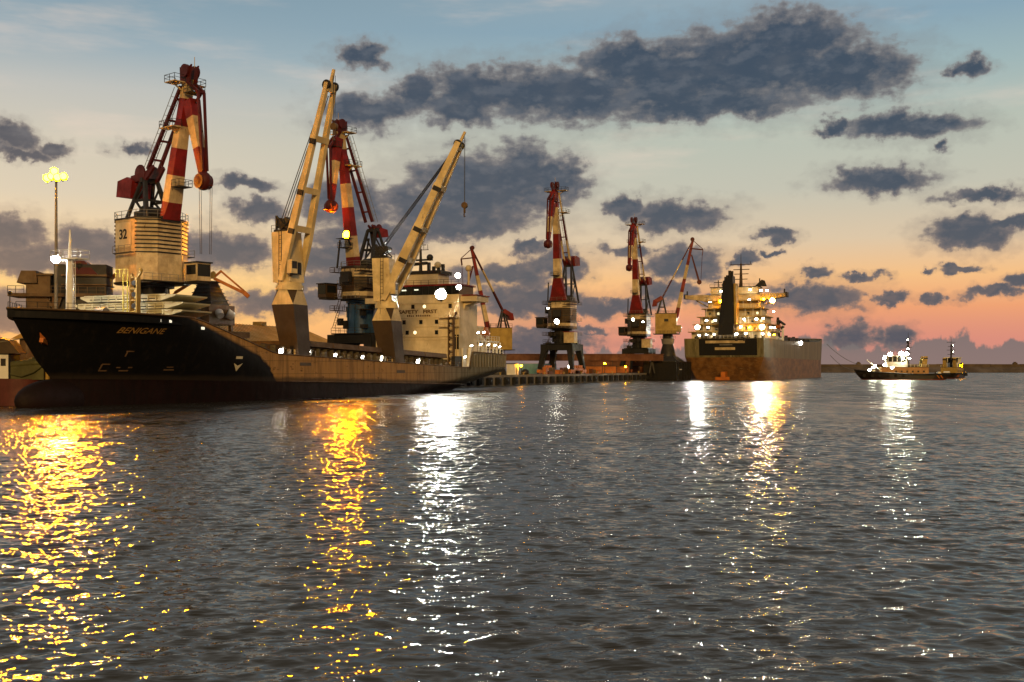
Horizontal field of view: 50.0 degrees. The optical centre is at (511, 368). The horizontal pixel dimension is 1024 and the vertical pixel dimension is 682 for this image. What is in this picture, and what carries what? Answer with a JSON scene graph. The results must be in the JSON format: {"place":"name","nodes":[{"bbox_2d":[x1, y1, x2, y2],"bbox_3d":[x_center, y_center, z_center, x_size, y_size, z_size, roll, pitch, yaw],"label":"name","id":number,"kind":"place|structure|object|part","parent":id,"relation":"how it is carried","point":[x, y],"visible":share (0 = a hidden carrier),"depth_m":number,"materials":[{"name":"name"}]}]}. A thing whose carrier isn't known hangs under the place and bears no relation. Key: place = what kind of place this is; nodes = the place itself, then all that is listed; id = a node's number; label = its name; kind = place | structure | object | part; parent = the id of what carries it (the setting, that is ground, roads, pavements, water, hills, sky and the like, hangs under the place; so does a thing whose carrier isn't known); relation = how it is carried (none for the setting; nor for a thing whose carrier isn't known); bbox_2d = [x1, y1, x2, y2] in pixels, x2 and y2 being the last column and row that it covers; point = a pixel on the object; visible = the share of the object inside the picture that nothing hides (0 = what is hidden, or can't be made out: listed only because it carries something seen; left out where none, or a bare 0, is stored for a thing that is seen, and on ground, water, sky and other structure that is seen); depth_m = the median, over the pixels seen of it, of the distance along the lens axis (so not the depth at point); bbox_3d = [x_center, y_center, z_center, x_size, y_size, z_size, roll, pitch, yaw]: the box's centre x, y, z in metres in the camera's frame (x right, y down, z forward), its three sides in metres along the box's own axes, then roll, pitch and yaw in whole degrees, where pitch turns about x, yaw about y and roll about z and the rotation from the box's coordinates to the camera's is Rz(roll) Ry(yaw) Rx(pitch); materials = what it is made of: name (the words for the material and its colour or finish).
{"place":"outdoors","nodes":[
{"label":"outdoors","id":0,"kind":"place"},
{"bbox_2d":[11,322,326,359],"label":"warehouse","id":1,"kind":"structure","parent":0,"point":[260,331],"depth_m":231.68,"materials":[{"name":"brown metal"}]},
{"bbox_2d":[192,281,235,331],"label":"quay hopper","id":2,"kind":"object","parent":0,"point":[223,313],"visible":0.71,"depth_m":193.72,"materials":[{"name":"metal"}]},
{"bbox_2d":[173,270,249,298],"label":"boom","id":3,"kind":"object","parent":2,"relation":"attached to","point":[214,275],"visible":0.66,"depth_m":195.26,"materials":[{"name":"yellow paint"}]},
{"bbox_2d":[0,368,1023,681],"bbox_3d":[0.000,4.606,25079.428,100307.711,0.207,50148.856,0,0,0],"label":"water","id":4,"kind":"structure","parent":0,"point":[840,528],"depth_m":30.18,"materials":[{"name":"black liquid"}]},
{"bbox_2d":[0,337,50,405],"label":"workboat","id":5,"kind":"object","parent":4,"relation":"on","point":[17,374],"visible":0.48,"depth_m":135.59,"materials":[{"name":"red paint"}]},
{"bbox_2d":[6,69,505,407],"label":"cargo ship","id":6,"kind":"object","parent":4,"relation":"on","point":[430,335],"visible":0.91,"depth_m":163.47,"materials":[{"name":"paint"}]},
{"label":"door","id":7,"kind":"part","parent":6,"relation":"part of","materials":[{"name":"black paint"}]},
{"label":"cover trestle","id":8,"kind":"object","parent":6,"relation":"on","visible":0},
{"bbox_2d":[116,309,211,317],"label":"stacked hatch cover","id":9,"kind":"object","parent":8,"relation":"on","point":[193,313],"visible":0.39,"depth_m":142.38,"materials":[{"name":"metal"}]},
{"bbox_2d":[74,301,209,310],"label":"stacked hatch cover","id":10,"kind":"object","parent":9,"relation":"on","point":[158,305],"visible":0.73,"depth_m":143.96,"materials":[{"name":"metal"}]},
{"bbox_2d":[80,293,206,303],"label":"stacked hatch cover","id":11,"kind":"object","parent":10,"relation":"on","point":[154,297],"visible":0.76,"depth_m":144.00,"materials":[{"name":"metal"}]},
{"bbox_2d":[643,356,690,380],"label":"crane pontoon","id":12,"kind":"object","parent":4,"relation":"on","point":[672,368],"visible":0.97,"depth_m":409.96,"materials":[{"name":"black paint"}]},
{"bbox_2d":[652,237,702,355],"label":"jib crane","id":13,"kind":"object","parent":12,"relation":"on","point":[667,327],"visible":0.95,"depth_m":417.75,"materials":[{"name":"metal"}]},
{"bbox_2d":[684,261,821,379],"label":"bulk carrier","id":14,"kind":"object","parent":4,"relation":"on","point":[736,336],"visible":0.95,"depth_m":432.09,"materials":[{"name":"paint"}]},
{"bbox_2d":[854,337,950,379],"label":"tugboat","id":15,"kind":"object","parent":4,"relation":"on","point":[897,367],"visible":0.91,"depth_m":436.66,"materials":[{"name":"paint"}]},
{"bbox_2d":[821,362,1023,372],"bbox_3d":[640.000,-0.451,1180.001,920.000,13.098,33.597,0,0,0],"label":"breakwater","id":16,"kind":"object","parent":4,"relation":"in","point":[1014,367],"visible":0.3,"depth_m":1173.67,"materials":[{"name":"stone"}]},
{"bbox_2d":[941,344,967,378],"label":"tugboat","id":17,"kind":"object","parent":4,"relation":"on","point":[953,366],"visible":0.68,"depth_m":502.22,"materials":[{"name":"paint"}]},
{"bbox_2d":[0,0,1023,367],"label":"sky","id":18,"kind":"structure","parent":0,"point":[865,158],"materials":[{"name":"blue"}]},
{"bbox_2d":[457,371,646,387],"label":"quay","id":19,"kind":"structure","parent":0,"point":[532,375],"depth_m":316.41,"materials":[{"name":"concrete"}]},
{"bbox_2d":[43,167,67,308],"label":"light mast","id":20,"kind":"object","parent":19,"relation":"on","point":[54,175],"visible":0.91,"depth_m":165.79,"materials":[{"name":"grey metal"}]},
{"bbox_2d":[7,261,114,359],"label":"building","id":21,"kind":"structure","parent":19,"relation":"on","point":[94,279],"depth_m":170.48,"materials":[{"name":"brown metal"}]},
{"bbox_2d":[112,57,212,318],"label":"portal crane","id":22,"kind":"object","parent":19,"relation":"on","point":[151,241],"visible":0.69,"depth_m":169.97,"materials":[{"name":"metal"}]},
{"bbox_2d":[316,113,387,346],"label":"portal crane","id":23,"kind":"object","parent":19,"relation":"on","point":[355,283],"visible":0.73,"depth_m":229.94,"materials":[{"name":"metal"}]},
{"bbox_2d":[477,378,483,384],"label":"quay fender","id":24,"kind":"object","parent":19,"relation":"attached to","point":[480,381],"visible":0.92,"depth_m":270.76,"materials":[{"name":"rubber"}]},
{"bbox_2d":[460,246,514,374],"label":"jib crane","id":25,"kind":"object","parent":19,"relation":"on","point":[503,335],"visible":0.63,"depth_m":303.08,"materials":[{"name":"metal"}]},
{"bbox_2d":[486,377,492,384],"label":"quay fender","id":26,"kind":"object","parent":19,"relation":"attached to","point":[489,380],"visible":1,"depth_m":275.80,"materials":[{"name":"rubber"}]},
{"bbox_2d":[495,377,501,384],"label":"quay fender","id":27,"kind":"object","parent":19,"relation":"attached to","point":[498,380],"visible":1,"depth_m":281.03,"materials":[{"name":"rubber"}]},
{"bbox_2d":[504,377,509,383],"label":"quay fender","id":28,"kind":"object","parent":19,"relation":"attached to","point":[506,380],"visible":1,"depth_m":286.28,"materials":[{"name":"rubber"}]},
{"bbox_2d":[506,363,519,374],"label":"quay kiosk","id":29,"kind":"object","parent":19,"relation":"on","point":[512,368],"visible":0.95,"depth_m":303.64,"materials":[{"name":"white paint"}]},
{"bbox_2d":[512,377,517,383],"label":"quay fender","id":30,"kind":"object","parent":19,"relation":"attached to","point":[514,380],"visible":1,"depth_m":291.41,"materials":[{"name":"rubber"}]},
{"bbox_2d":[520,377,525,383],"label":"quay fender","id":31,"kind":"object","parent":19,"relation":"attached to","point":[522,380],"visible":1,"depth_m":296.54,"materials":[{"name":"rubber"}]},
{"bbox_2d":[522,369,528,374],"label":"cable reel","id":32,"kind":"object","parent":19,"relation":"on","point":[526,371],"visible":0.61,"depth_m":310.07,"materials":[{"name":"black paint"}]},
{"bbox_2d":[528,377,533,383],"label":"quay fender","id":33,"kind":"object","parent":19,"relation":"attached to","point":[530,380],"visible":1,"depth_m":301.64,"materials":[{"name":"rubber"}]},
{"bbox_2d":[535,377,540,382],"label":"quay fender","id":34,"kind":"object","parent":19,"relation":"attached to","point":[537,379],"visible":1,"depth_m":306.76,"materials":[{"name":"rubber"}]},
{"bbox_2d":[522,364,555,373],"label":"teal hoarding","id":35,"kind":"object","parent":19,"relation":"on","point":[532,368],"visible":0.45,"depth_m":371.72,"materials":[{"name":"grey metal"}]},
{"bbox_2d":[543,376,547,382],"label":"quay fender","id":36,"kind":"object","parent":19,"relation":"attached to","point":[545,379],"visible":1,"depth_m":311.90,"materials":[{"name":"rubber"}]},
{"bbox_2d":[549,367,554,373],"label":"cargo crate","id":37,"kind":"object","parent":19,"relation":"on","point":[552,369],"visible":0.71,"depth_m":332.30,"materials":[{"name":"brown metal"}]},
{"bbox_2d":[550,376,554,382],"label":"quay fender","id":38,"kind":"object","parent":19,"relation":"attached to","point":[552,379],"visible":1,"depth_m":317.09,"materials":[{"name":"rubber"}]},
{"bbox_2d":[556,376,561,382],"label":"quay fender","id":39,"kind":"object","parent":19,"relation":"attached to","point":[558,379],"visible":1,"depth_m":322.39,"materials":[{"name":"rubber"}]},
{"bbox_2d":[535,182,586,373],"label":"portal crane","id":40,"kind":"object","parent":19,"relation":"on","point":[560,320],"visible":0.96,"depth_m":343.61,"materials":[{"name":"metal"}]},
{"bbox_2d":[563,376,567,381],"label":"quay fender","id":41,"kind":"object","parent":19,"relation":"attached to","point":[565,378],"visible":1,"depth_m":327.25,"materials":[{"name":"rubber"}]},
{"bbox_2d":[569,376,574,381],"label":"quay fender","id":42,"kind":"object","parent":19,"relation":"attached to","point":[571,379],"visible":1,"depth_m":332.45,"materials":[{"name":"rubber"}]},
{"bbox_2d":[575,376,580,381],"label":"quay fender","id":43,"kind":"object","parent":19,"relation":"attached to","point":[577,378],"visible":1,"depth_m":337.93,"materials":[{"name":"rubber"}]},
{"bbox_2d":[581,376,585,381],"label":"quay fender","id":44,"kind":"object","parent":19,"relation":"attached to","point":[583,378],"visible":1,"depth_m":342.80,"materials":[{"name":"rubber"}]},
{"bbox_2d":[506,354,663,372],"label":"conveyor gallery","id":45,"kind":"object","parent":19,"relation":"on","point":[595,357],"visible":0.69,"depth_m":404.67,"materials":[{"name":"brown paint"}]},
{"bbox_2d":[587,376,591,381],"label":"quay fender","id":46,"kind":"object","parent":19,"relation":"attached to","point":[589,378],"visible":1,"depth_m":347.94,"materials":[{"name":"rubber"}]},
{"bbox_2d":[586,366,602,372],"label":"shipping container","id":47,"kind":"object","parent":19,"relation":"on","point":[595,367],"visible":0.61,"depth_m":371.02,"materials":[{"name":"orange metal"}]},
{"bbox_2d":[603,366,615,372],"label":"shipping container","id":48,"kind":"object","parent":19,"relation":"on","point":[607,369],"visible":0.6,"depth_m":385.48,"materials":[{"name":"orange metal"}]},
{"bbox_2d":[616,366,628,372],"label":"shipping container","id":49,"kind":"object","parent":19,"relation":"on","point":[620,369],"visible":0.66,"depth_m":399.88,"materials":[{"name":"orange metal"}]},
{"bbox_2d":[632,366,638,372],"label":"shipping container","id":50,"kind":"object","parent":19,"relation":"on","point":[635,369],"visible":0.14,"depth_m":449.77,"materials":[{"name":"brown metal"}]},
{"bbox_2d":[632,361,644,365],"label":"shipping container","id":51,"kind":"object","parent":50,"relation":"on","point":[637,363],"visible":0.18,"depth_m":449.87,"materials":[{"name":"brown metal"}]},
{"bbox_2d":[618,214,655,372],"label":"portal crane","id":52,"kind":"object","parent":19,"relation":"on","point":[638,328],"visible":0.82,"depth_m":423.35,"materials":[{"name":"metal"}]},
{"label":"shipping container","id":53,"kind":"object","parent":19,"relation":"on","visible":0},
{"bbox_2d":[578,361,612,365],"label":"shipping container","id":54,"kind":"object","parent":53,"relation":"on","point":[596,363],"visible":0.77,"depth_m":405.21,"materials":[{"name":"orange metal"}]},
{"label":"shipping container","id":55,"kind":"object","parent":19,"relation":"on","visible":0},
{"bbox_2d":[613,361,629,365],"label":"shipping container","id":56,"kind":"object","parent":55,"relation":"on","point":[616,363],"visible":0.31,"depth_m":426.44,"materials":[{"name":"orange metal"}]}
]}

